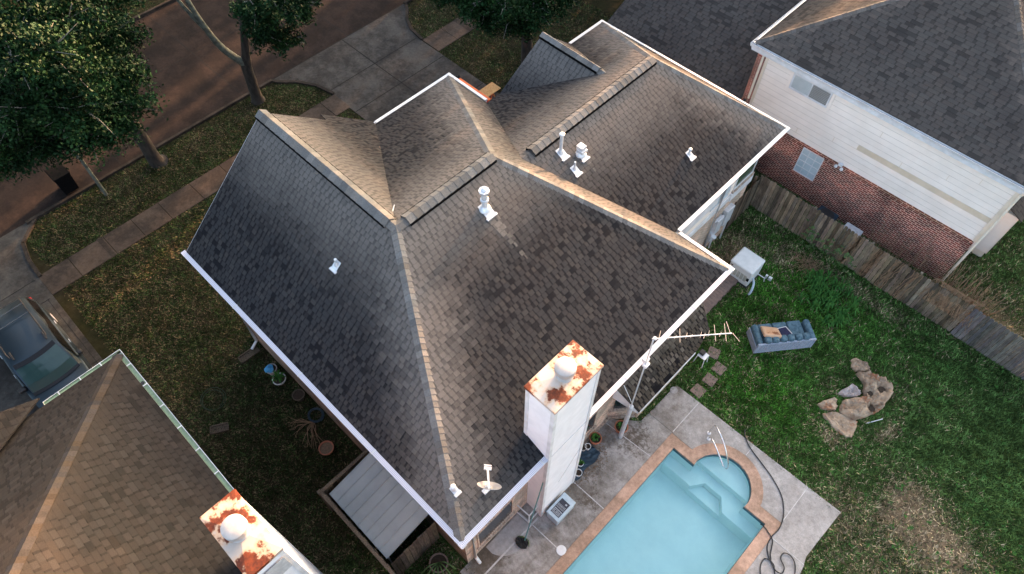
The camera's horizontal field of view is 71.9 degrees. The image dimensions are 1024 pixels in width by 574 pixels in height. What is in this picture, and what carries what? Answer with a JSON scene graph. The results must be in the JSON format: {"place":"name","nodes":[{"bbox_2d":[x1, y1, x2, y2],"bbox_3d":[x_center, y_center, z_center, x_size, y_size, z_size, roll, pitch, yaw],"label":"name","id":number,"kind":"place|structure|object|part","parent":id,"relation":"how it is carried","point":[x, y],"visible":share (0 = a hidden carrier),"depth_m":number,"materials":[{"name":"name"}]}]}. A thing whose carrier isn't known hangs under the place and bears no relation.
{"place":"outdoors","nodes":[
{"label":"outdoors","id":0,"kind":"place"},
{"bbox_2d":[0,223,102,417],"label":"neighbour driveway","id":1,"kind":"structure","parent":0,"point":[17,272],"depth_m":26.58,"materials":[{"name":"concrete"}]},
{"bbox_2d":[0,296,92,408],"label":"parked car","id":2,"kind":"object","parent":1,"relation":"on","point":[42,357],"visible":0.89,"depth_m":23.59,"materials":[{"name":"grey paint"}]},
{"bbox_3d":[-15.934,1.327,24.371,3.150,0.540,0.105,39,65,22],"label":"side window","id":3,"kind":"part","parent":2,"relation":"part of","materials":[{"name":"black glass"}]},
{"bbox_2d":[0,0,405,237],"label":"road","id":4,"kind":"structure","parent":0,"point":[193,88],"depth_m":33.68,"materials":[{"name":"asphalt"}]},
{"bbox_2d":[44,162,78,194],"bbox_3d":[-18.481,-4.409,29.092,0.840,1.060,0.700,39,65,22],"label":"wheelie bin","id":5,"kind":"object","parent":4,"relation":"on","point":[64,181],"visible":0.85,"depth_m":28.73,"materials":[{"name":"plastic"}]},
{"bbox_2d":[21,0,422,276],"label":"kerb","id":6,"kind":"structure","parent":4,"relation":"on","point":[138,157],"depth_m":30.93,"materials":[{"name":"concrete"}]},
{"bbox_2d":[39,17,479,294],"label":"sidewalk","id":7,"kind":"structure","parent":0,"point":[57,278],"depth_m":28.79,"materials":[{"name":"concrete"}]},
{"bbox_2d":[96,18,472,256],"bbox_3d":[-9.222,-7.390,31.674,1.260,0.006,19.640,39,65,22],"label":"sidewalk patch","id":8,"kind":"object","parent":7,"relation":"on","point":[107,248],"visible":1,"depth_m":27.96,"materials":[{"name":"concrete"}]},
{"bbox_2d":[275,4,498,121],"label":"driveway","id":9,"kind":"structure","parent":0,"point":[337,64],"depth_m":33.68,"materials":[{"name":"concrete"}]},
{"bbox_2d":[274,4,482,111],"bbox_3d":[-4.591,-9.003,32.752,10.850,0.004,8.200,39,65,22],"label":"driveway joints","id":10,"kind":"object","parent":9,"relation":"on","point":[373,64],"visible":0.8,"depth_m":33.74,"materials":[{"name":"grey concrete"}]},
{"bbox_3d":[-1.017,-8.778,32.300,0.440,0.607,0.478,39,65,22],"label":"sawhorse","id":11,"kind":"object","parent":9,"relation":"on","visible":0},
{"bbox_2d":[479,82,500,96],"bbox_3d":[-1.016,-8.952,32.036,0.580,0.025,0.880,39,65,22],"label":"particle board","id":12,"kind":"object","parent":11,"relation":"on","point":[490,89],"visible":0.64,"depth_m":32.03,"materials":[{"name":"beige wood"}]},
{"bbox_2d":[0,0,1023,573],"bbox_3d":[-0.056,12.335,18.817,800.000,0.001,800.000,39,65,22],"label":"ground","id":13,"kind":"structure","parent":0,"point":[100,346],"depth_m":25.09,"materials":[{"name":"green plant"}]},
{"bbox_2d":[0,0,169,185],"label":"oak tree","id":14,"kind":"object","parent":13,"relation":"on","point":[75,84],"visible":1,"depth_m":21.45,"materials":[{"name":"green plant"}]},
{"bbox_2d":[76,154,107,195],"bbox_3d":[-16.866,-5.237,27.236,0.400,5.100,0.400,39,65,22],"label":"trunk","id":15,"kind":"object","parent":13,"relation":"on","point":[95,179],"visible":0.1,"depth_m":28.40,"materials":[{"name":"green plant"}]},
{"bbox_2d":[0,349,322,573],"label":"neighbour house","id":16,"kind":"structure","parent":13,"relation":"on","point":[107,466],"depth_m":16.07,"materials":[{"name":"brown"}]},
{"bbox_2d":[200,387,225,410],"bbox_3d":[-10.277,3.851,24.281,0.940,0.055,0.838,39,65,22],"label":"garden hose","id":17,"kind":"object","parent":13,"relation":"on","point":[208,391],"visible":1,"depth_m":24.29,"materials":[{"name":"green rubber"}]},
{"bbox_2d":[210,422,228,434],"bbox_3d":[-9.831,4.751,23.712,0.600,0.080,0.300,-13,58,-9],"label":"splash block","id":18,"kind":"object","parent":13,"relation":"on","point":[220,430],"depth_m":23.72,"materials":[{"name":"grey concrete"}]},
{"bbox_2d":[237,345,260,363],"bbox_3d":[-9.410,2.411,25.247,0.750,0.080,0.320,-39,65,-22],"label":"splash block","id":19,"kind":"object","parent":13,"relation":"on","point":[248,356],"depth_m":25.23,"materials":[{"name":"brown concrete"}]},
{"bbox_2d":[176,0,323,104],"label":"oak tree","id":20,"kind":"object","parent":13,"relation":"on","point":[259,21],"visible":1,"depth_m":26.54,"materials":[{"name":"green plant"}]},
{"bbox_2d":[268,363,276,375],"bbox_3d":[-8.417,2.926,24.780,0.395,0.300,0.391,39,65,22],"label":"flower pot","id":21,"kind":"object","parent":13,"relation":"on","point":[275,368],"visible":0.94,"depth_m":24.71,"materials":[{"name":"ceramic"}]},
{"bbox_2d":[264,364,273,372],"bbox_3d":[-8.458,2.871,24.608,0.325,0.269,0.327,39,65,22],"label":"plastic bag","id":22,"kind":"object","parent":21,"relation":"in","point":[269,368],"visible":1,"depth_m":24.55,"materials":[{"name":"blue plastic"}]},
{"bbox_2d":[271,369,285,384],"bbox_3d":[-8.121,3.159,24.508,0.639,0.501,0.613,39,65,22],"label":"flower pot","id":23,"kind":"object","parent":13,"relation":"on","point":[278,378],"visible":1,"depth_m":24.48,"materials":[{"name":"paint"}]},
{"bbox_2d":[292,389,304,401],"bbox_3d":[-7.322,3.751,24.273,0.437,0.250,0.432,39,65,22],"label":"flower pot","id":24,"kind":"object","parent":13,"relation":"on","point":[298,395],"visible":1,"depth_m":24.21,"materials":[{"name":"brown ceramic"}]},
{"bbox_2d":[288,416,319,447],"bbox_3d":[-6.884,4.787,23.528,1.788,0.308,0.802,39,65,22],"label":"dead branch","id":25,"kind":"object","parent":13,"relation":"on","point":[308,422],"visible":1,"depth_m":23.54,"materials":[{"name":"brown wood"}]},
{"bbox_2d":[307,408,323,422],"bbox_3d":[-6.652,4.344,23.938,0.595,0.106,0.534,39,65,22],"label":"coiled hose","id":26,"kind":"object","parent":13,"relation":"on","point":[320,419],"visible":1,"depth_m":23.91,"materials":[{"name":"rubber"}]},
{"bbox_2d":[318,440,333,454],"bbox_3d":[-6.094,5.336,23.238,0.499,0.250,0.494,39,65,22],"label":"flower pot","id":27,"kind":"object","parent":13,"relation":"on","point":[326,447],"visible":1,"depth_m":23.16,"materials":[{"name":"ceramic"}]},
{"bbox_2d":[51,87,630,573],"bbox_3d":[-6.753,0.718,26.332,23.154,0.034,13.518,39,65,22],"label":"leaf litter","id":28,"kind":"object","parent":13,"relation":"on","point":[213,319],"visible":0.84,"depth_m":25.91,"materials":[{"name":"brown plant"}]},
{"bbox_2d":[316,449,439,573],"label":"side yard fence","id":29,"kind":"object","parent":13,"relation":"on","point":[412,555],"visible":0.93,"depth_m":20.71,"materials":[{"name":"brown wood"}]},
{"bbox_2d":[329,453,427,562],"bbox_3d":[-3.887,6.753,21.282,2.631,1.980,1.690,39,65,22],"label":"lean to","id":30,"kind":"object","parent":13,"relation":"on","point":[379,505],"visible":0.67,"depth_m":20.59,"materials":[{"name":"grey metal"}]},
{"bbox_2d":[429,553,447,572],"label":"flower pot","id":31,"kind":"object","parent":13,"relation":"on","point":[436,557],"visible":0.77,"depth_m":21.20,"materials":[{"name":"stone"}]},
{"bbox_2d":[421,561,455,573],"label":"potted plant","id":32,"kind":"object","parent":31,"relation":"on","point":[437,564],"visible":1,"depth_m":20.86,"materials":[{"name":"green plant"}]},
{"bbox_2d":[181,20,790,563],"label":"house","id":33,"kind":"structure","parent":13,"relation":"on","point":[439,294],"depth_m":19.48,"materials":[{"name":"grey"}]},
{"bbox_2d":[456,75,490,101],"bbox_3d":[-1.814,-8.781,32.032,2.300,1.040,0.400,39,65,22],"label":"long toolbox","id":34,"kind":"object","parent":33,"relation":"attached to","point":[475,89],"visible":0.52,"depth_m":31.69,"materials":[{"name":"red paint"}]},
{"bbox_2d":[477,464,501,494],"bbox_3d":[-0.605,4.680,16.926,0.517,0.761,0.735,-23,60,-14],"label":"satellite dish","id":35,"kind":"object","parent":33,"relation":"on","point":[487,486],"visible":1,"depth_m":16.82,"materials":[{"name":"metal"}]},
{"bbox_2d":[476,498,515,549],"bbox_3d":[-0.462,6.961,20.725,0.086,1.500,1.562,39,65,22],"label":"window","id":36,"kind":"structure","parent":33,"relation":"in","point":[496,523],"depth_m":20.81,"materials":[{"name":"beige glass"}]},
{"bbox_2d":[584,409,598,439],"bbox_3d":[2.269,4.541,22.152,0.085,1.420,1.292,39,65,22],"label":"window","id":37,"kind":"structure","parent":33,"relation":"in","point":[591,426],"depth_m":22.44,"materials":[{"name":"beige glass"}]},
{"bbox_2d":[613,400,625,408],"bbox_3d":[3.688,3.602,22.640,0.470,1.300,0.580,39,65,22],"label":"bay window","id":38,"kind":"structure","parent":33,"relation":"in","point":[617,404],"depth_m":22.99,"materials":[{"name":"black glass"}]},
{"bbox_2d":[710,183,732,211],"bbox_3d":[7.382,-3.301,24.665,0.035,1.200,1.100,39,65,22],"label":"window","id":39,"kind":"structure","parent":33,"relation":"in","point":[729,188],"depth_m":25.00,"materials":[{"name":"white glass"}]},
{"bbox_2d":[731,160,757,193],"bbox_3d":[8.446,-4.151,25.297,0.084,1.320,1.352,39,65,22],"label":"window","id":40,"kind":"structure","parent":33,"relation":"in","point":[749,172],"depth_m":25.59,"materials":[{"name":"white glass"}]},
{"bbox_2d":[430,0,581,62],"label":"oak tree","id":41,"kind":"object","parent":13,"relation":"on","point":[521,18],"visible":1,"depth_m":26.87,"materials":[{"name":"green plant"}]},
{"bbox_2d":[460,386,840,573],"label":"pool deck","id":42,"kind":"structure","parent":13,"relation":"on","point":[809,519],"depth_m":22.48,"materials":[{"name":"concrete"}]},
{"bbox_2d":[486,514,528,555],"bbox_3d":[-0.023,7.778,21.737,0.799,0.014,1.407,39,65,22],"label":"deck patch","id":43,"kind":"object","parent":42,"relation":"on","point":[501,542],"visible":0.94,"depth_m":21.76,"materials":[{"name":"concrete"}]},
{"bbox_2d":[515,482,542,548],"bbox_3d":[0.545,6.200,20.123,0.475,4.385,1.529,19,59,12],"label":"pool net","id":44,"kind":"object","parent":43,"relation":"on","point":[522,542],"visible":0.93,"depth_m":21.58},
{"bbox_2d":[517,505,537,522],"bbox_3d":[0.496,6.814,21.890,0.580,0.797,0.580,36,64,21],"label":"plastic stand","id":45,"kind":"object","parent":42,"relation":"on","point":[529,519],"visible":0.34,"depth_m":21.55,"materials":[{"name":"white paint"}]},
{"bbox_2d":[546,492,575,524],"bbox_3d":[1.514,6.923,21.977,0.493,0.538,0.853,39,65,22],"label":"air conditioner","id":46,"kind":"object","parent":42,"relation":"on","point":[559,509],"visible":1,"depth_m":21.76,"materials":[{"name":"white metal"}]},
{"bbox_2d":[556,545,565,555],"bbox_3d":[1.508,8.041,21.555,0.310,0.016,0.308,39,65,22],"label":"skimmer lid","id":47,"kind":"object","parent":42,"relation":"on","point":[560,550],"visible":1,"depth_m":21.54,"materials":[{"name":"white paint"}]},
{"bbox_2d":[575,442,599,480],"bbox_3d":[2.291,5.686,23.046,0.654,0.049,1.265,39,65,22],"label":"tarp","id":48,"kind":"object","parent":42,"relation":"on","point":[589,457],"visible":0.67,"depth_m":23.11,"materials":[{"name":"blue plastic"}]},
{"bbox_2d":[576,469,581,476],"bbox_3d":[2.135,6.016,22.751,0.250,0.240,0.247,39,65,22],"label":"flower pot","id":49,"kind":"object","parent":48,"relation":"on","point":[579,473],"visible":0.73,"depth_m":22.68,"materials":[{"name":"white ceramic"}]},
{"bbox_2d":[578,459,584,466],"bbox_3d":[2.215,5.736,22.864,0.293,0.358,0.261,13,58,8],"label":"flower pot","id":50,"kind":"object","parent":48,"relation":"on","point":[581,463],"visible":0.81,"depth_m":22.83,"materials":[{"name":"white paint"}]},
{"bbox_2d":[585,443,590,449],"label":"flower pot","id":51,"kind":"object","parent":48,"relation":"on","point":[588,446],"visible":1,"depth_m":23.16,"materials":[{"name":"white ceramic"}]},
{"bbox_2d":[589,432,601,444],"bbox_3d":[2.756,5.004,23.312,0.416,0.414,0.412,39,65,22],"label":"flower pot","id":52,"kind":"object","parent":42,"relation":"on","point":[595,438],"visible":1,"depth_m":23.23,"materials":[{"name":"ceramic"}]},
{"bbox_2d":[615,420,627,432],"bbox_3d":[3.641,4.669,23.519,0.458,0.439,0.453,39,65,22],"label":"flower pot","id":53,"kind":"object","parent":42,"relation":"on","point":[618,424],"visible":0.56,"depth_m":23.45,"materials":[{"name":"ceramic"}]},
{"bbox_2d":[485,402,807,573],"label":"deck joints","id":54,"kind":"object","parent":42,"relation":"on","point":[505,552],"visible":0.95,"depth_m":22.05,"materials":[{"name":"grey concrete"}]},
{"bbox_2d":[670,387,677,393],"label":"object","id":55,"kind":"object","parent":42,"relation":"on","point":[675,390],"visible":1,"depth_m":24.48,"materials":[{"name":"concrete"}]},
{"bbox_2d":[618,321,739,437],"bbox_3d":[4.581,2.992,20.928,2.495,6.623,0.621,-4,57,-3],"label":"tv antenna","id":56,"kind":"object","parent":42,"relation":"on","point":[645,361],"visible":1,"depth_m":19.10,"materials":[{"name":"white paint"}]},
{"bbox_2d":[744,429,795,573],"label":"hose","id":57,"kind":"object","parent":42,"relation":"on","point":[772,563],"visible":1,"depth_m":21.66,"materials":[{"name":"grey rubber"}]},
{"bbox_2d":[546,425,780,573],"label":"swimming pool","id":58,"kind":"structure","parent":13,"relation":"in","point":[676,505],"depth_m":23.06,"materials":[{"name":"liquid"}]},
{"bbox_2d":[690,384,705,398],"bbox_3d":[6.464,3.607,24.522,0.420,0.060,0.420,-38,64,-22],"label":"paver","id":59,"kind":"object","parent":13,"relation":"on","point":[698,393],"visible":1,"depth_m":24.50,"materials":[{"name":"stone"}]},
{"bbox_2d":[693,349,708,367],"bbox_3d":[6.704,2.500,24.903,0.389,0.642,0.337,39,65,22],"label":"chair","id":60,"kind":"object","parent":13,"relation":"on","point":[703,354],"visible":1,"depth_m":24.70,"materials":[{"name":"white paint"}]},
{"bbox_2d":[702,373,717,386],"bbox_3d":[6.939,3.259,24.752,0.420,0.060,0.420,36,64,21],"label":"paver","id":61,"kind":"object","parent":13,"relation":"on","point":[711,380],"visible":1,"depth_m":24.73,"materials":[{"name":"stone"}]},
{"bbox_2d":[707,346,720,358],"bbox_3d":[7.236,2.369,25.336,0.420,0.060,0.420,26,60,16],"label":"paver","id":62,"kind":"object","parent":13,"relation":"on","point":[712,355],"visible":0.79,"depth_m":25.31,"materials":[{"name":"stone"}]},
{"bbox_2d":[711,361,726,375],"bbox_3d":[7.329,2.889,24.996,0.428,0.060,0.428,39,65,22],"label":"paver","id":63,"kind":"object","parent":13,"relation":"on","point":[718,368],"visible":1,"depth_m":24.96,"materials":[{"name":"stone"}]},
{"bbox_2d":[703,274,737,313],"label":"wooden deck","id":64,"kind":"structure","parent":13,"relation":"on","point":[716,295],"depth_m":26.60,"materials":[{"name":"wood"}]},
{"bbox_2d":[724,175,760,229],"bbox_3d":[9.513,-4.195,28.489,0.770,1.995,3.785,17,58,11],"label":"side fence","id":65,"kind":"object","parent":13,"relation":"on","point":[742,203],"visible":0.49,"depth_m":27.96,"materials":[{"name":"brown wood"}]},
{"bbox_2d":[730,247,771,294],"bbox_3d":[9.001,-0.575,26.739,1.480,0.950,1.208,39,65,22],"label":"standby generator","id":66,"kind":"object","parent":13,"relation":"on","point":[746,264],"visible":0.9,"depth_m":26.53,"materials":[{"name":"white metal"}]},
{"bbox_2d":[746,319,816,352],"bbox_3d":[9.673,1.699,25.304,2.170,0.740,0.946,-6,57,-4],"label":"sofa","id":67,"kind":"object","parent":13,"relation":"on","point":[802,335],"visible":0.98,"depth_m":25.13,"materials":[{"name":"blue fabric"}]},
{"bbox_2d":[760,326,781,337],"bbox_3d":[9.200,1.607,25.086,0.640,0.144,0.580,7,29,-1],"label":"cushion","id":68,"kind":"object","parent":67,"relation":"on","point":[771,332],"visible":1,"depth_m":24.97,"materials":[{"name":"beige fabric"}]},
{"bbox_2d":[777,326,791,335],"bbox_3d":[9.661,1.616,25.128,0.442,0.106,0.441,-12,38,-8],"label":"cushion","id":69,"kind":"object","parent":67,"relation":"on","point":[785,330],"visible":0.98,"depth_m":25.11,"materials":[{"name":"purple fabric"}]},
{"bbox_2d":[781,244,831,282],"bbox_3d":[11.372,-0.952,27.337,2.590,0.325,1.341,60,74,29],"label":"twig pile","id":70,"kind":"object","parent":13,"relation":"on","point":[813,265],"visible":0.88,"depth_m":27.33,"materials":[{"name":"brown wood"}]},
{"bbox_2d":[607,0,1023,280],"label":"neighbour house","id":71,"kind":"structure","parent":13,"relation":"on","point":[917,105],"depth_m":25.39,"materials":[{"name":"red brick"}]},
{"bbox_2d":[790,147,823,183],"bbox_3d":[11.765,-4.831,28.102,1.002,1.390,0.085,39,65,22],"label":"window","id":72,"kind":"structure","parent":71,"relation":"in","point":[808,163],"depth_m":28.12,"materials":[{"name":"white glass"}]},
{"bbox_2d":[785,71,835,111],"bbox_3d":[10.988,-7.229,26.007,1.830,0.920,0.035,39,65,22],"label":"window","id":73,"kind":"structure","parent":71,"relation":"in","point":[800,86],"depth_m":26.04,"materials":[{"name":"white paint"}]},
{"bbox_2d":[809,205,838,234],"bbox_3d":[12.434,-2.676,28.216,0.800,0.800,0.700,39,65,22],"label":"condenser unit","id":74,"kind":"object","parent":13,"relation":"on","point":[827,212],"visible":0.38,"depth_m":27.93,"materials":[{"name":"metal"}]},
{"bbox_2d":[817,397,837,410],"bbox_3d":[10.891,4.037,24.162,0.765,0.224,0.436,-15,58,-10],"label":"fake rock","id":75,"kind":"object","parent":13,"relation":"on","point":[829,404],"visible":1,"depth_m":24.15,"materials":[{"name":"stone"}]},
{"bbox_2d":[794,268,862,327],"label":"strap leaf plants","id":76,"kind":"object","parent":13,"relation":"on","point":[840,315],"visible":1,"depth_m":26.36,"materials":[{"name":"green plant"}]},
{"bbox_2d":[822,411,857,437],"bbox_3d":[11.040,4.580,23.849,1.151,0.153,0.753,27,61,16],"label":"fake rock","id":77,"kind":"object","parent":13,"relation":"on","point":[843,425],"visible":1,"depth_m":23.82,"materials":[{"name":"stone"}]},
{"bbox_2d":[837,383,860,397],"bbox_3d":[11.716,3.647,24.407,0.784,0.247,0.458,-24,60,-15],"label":"fake rock","id":78,"kind":"object","parent":13,"relation":"on","point":[850,390],"visible":1,"depth_m":24.40,"materials":[{"name":"grey stone"}]},
{"bbox_2d":[836,222,862,248],"bbox_3d":[13.223,-2.015,27.696,0.700,0.950,0.500,39,65,22],"label":"garden cart","id":79,"kind":"object","parent":13,"relation":"on","point":[858,231],"visible":0.38,"depth_m":27.43,"materials":[{"name":"white plastic"}]},
{"bbox_2d":[691,272,1023,573],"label":"weeds","id":80,"kind":"object","parent":13,"relation":"on","point":[902,485],"visible":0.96,"depth_m":23.44,"materials":[{"name":"green plant"}]},
{"bbox_2d":[851,358,869,372],"bbox_3d":[12.305,2.743,24.991,0.605,0.265,0.570,-7,57,-5],"label":"fake rock","id":81,"kind":"object","parent":13,"relation":"on","point":[857,365],"visible":1,"depth_m":24.91,"materials":[{"name":"stone"}]},
{"bbox_2d":[839,396,884,419],"bbox_3d":[11.943,4.033,24.044,1.572,0.432,0.764,-13,58,-8],"label":"fake rock","id":82,"kind":"object","parent":13,"relation":"on","point":[855,408],"visible":1,"depth_m":24.02,"materials":[{"name":"stone"}]},
{"bbox_2d":[855,370,893,405],"bbox_3d":[12.691,3.462,24.365,1.091,0.525,1.334,-4,57,-3],"label":"fake rock","id":83,"kind":"object","parent":13,"relation":"on","point":[871,382],"visible":0.99,"depth_m":24.41,"materials":[{"name":"stone"}]},
{"bbox_2d":[750,175,1023,379],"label":"wooden fence","id":84,"kind":"object","parent":13,"relation":"on","point":[930,310],"visible":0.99,"depth_m":26.09,"materials":[{"name":"brown wood"}]},
{"bbox_2d":[797,219,856,275],"bbox_3d":[12.110,-1.466,27.135,0.689,1.059,2.656,-29,61,-18],"label":"fence vine","id":85,"kind":"object","parent":84,"relation":"attached to","point":[828,247],"visible":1,"depth_m":27.15,"materials":[{"name":"green plant"}]},
{"bbox_2d":[836,217,1013,337],"bbox_3d":[15.162,-0.559,25.772,5.565,2.591,1.893,39,65,22],"label":"dry brush","id":86,"kind":"object","parent":13,"relation":"on","point":[959,293],"visible":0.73,"depth_m":25.40,"materials":[{"name":"brown plant"}]}
]}

